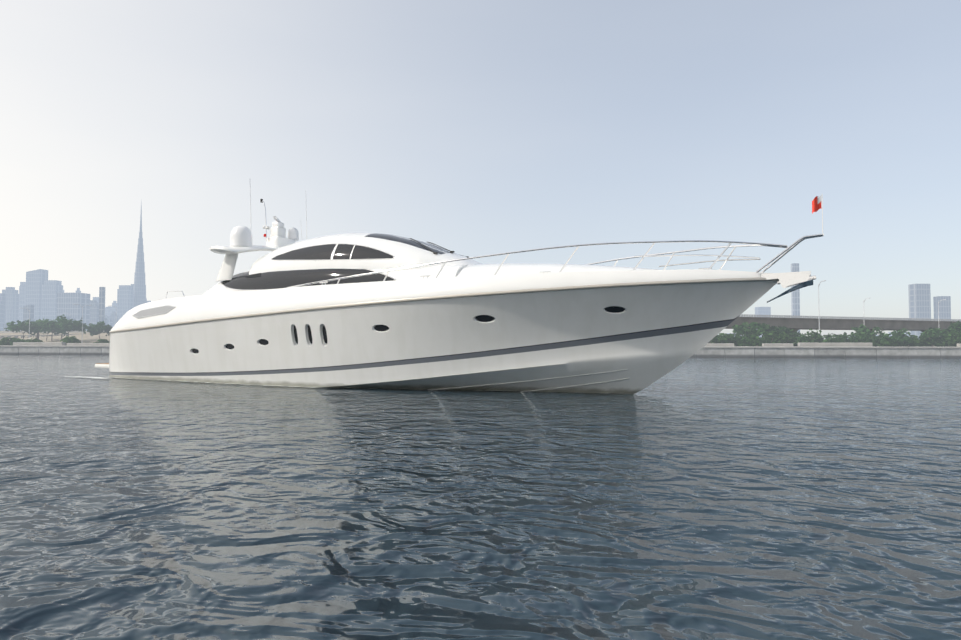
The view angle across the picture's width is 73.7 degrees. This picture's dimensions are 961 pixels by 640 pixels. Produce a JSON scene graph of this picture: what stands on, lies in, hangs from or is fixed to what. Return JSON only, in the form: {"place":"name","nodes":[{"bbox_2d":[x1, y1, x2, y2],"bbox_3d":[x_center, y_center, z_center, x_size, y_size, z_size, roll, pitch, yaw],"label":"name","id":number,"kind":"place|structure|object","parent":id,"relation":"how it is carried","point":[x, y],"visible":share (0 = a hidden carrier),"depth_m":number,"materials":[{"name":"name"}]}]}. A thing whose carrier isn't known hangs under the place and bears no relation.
{"place":"outdoors","nodes":[
{"label":"outdoors","id":0,"kind":"place"},
{"bbox_2d":[0,354,960,639],"bbox_3d":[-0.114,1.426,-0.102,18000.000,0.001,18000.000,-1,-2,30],"label":"water","id":1,"kind":"structure","parent":0,"point":[754,498],"depth_m":5.50,"materials":[{"name":"blue liquid"}]},
{"bbox_2d":[45,375,618,393],"bbox_3d":[-8.384,2.220,24.311,28.571,0.001,6.112,-1,-2,26],"label":"foam","id":2,"kind":"object","parent":1,"relation":"on","point":[267,385],"visible":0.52,"depth_m":20.96,"materials":[{"name":"white"}]},
{"bbox_2d":[95,191,823,393],"bbox_3d":[-3.271,-1.160,21.588,26.188,8.300,6.020,-1,-2,30],"label":"yacht","id":3,"kind":"object","parent":1,"relation":"on","point":[367,310],"visible":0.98,"depth_m":18.04,"materials":[{"name":"white plastic"}]},
{"bbox_2d":[0,280,960,357],"bbox_3d":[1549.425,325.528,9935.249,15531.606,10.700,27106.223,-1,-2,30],"label":"shore","id":4,"kind":"structure","parent":0,"point":[85,346],"depth_m":68.38,"materials":[{"name":"concrete"}]},
{"bbox_2d":[0,202,950,338],"bbox_3d":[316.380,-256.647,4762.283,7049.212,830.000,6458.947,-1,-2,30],"label":"skyline","id":5,"kind":"structure","parent":4,"relation":"on","point":[40,295],"depth_m":3321.87,"materials":[{"name":"grey glass"}]},
{"bbox_2d":[0,314,960,346],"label":"vegetation","id":6,"kind":"object","parent":4,"relation":"on","point":[950,336],"visible":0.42,"depth_m":61.86,"materials":[{"name":"green plant"}]},
{"bbox_2d":[0,0,960,338],"label":"sky","id":7,"kind":"structure","parent":0,"point":[471,128],"materials":[{"name":"blue"}]}
]}

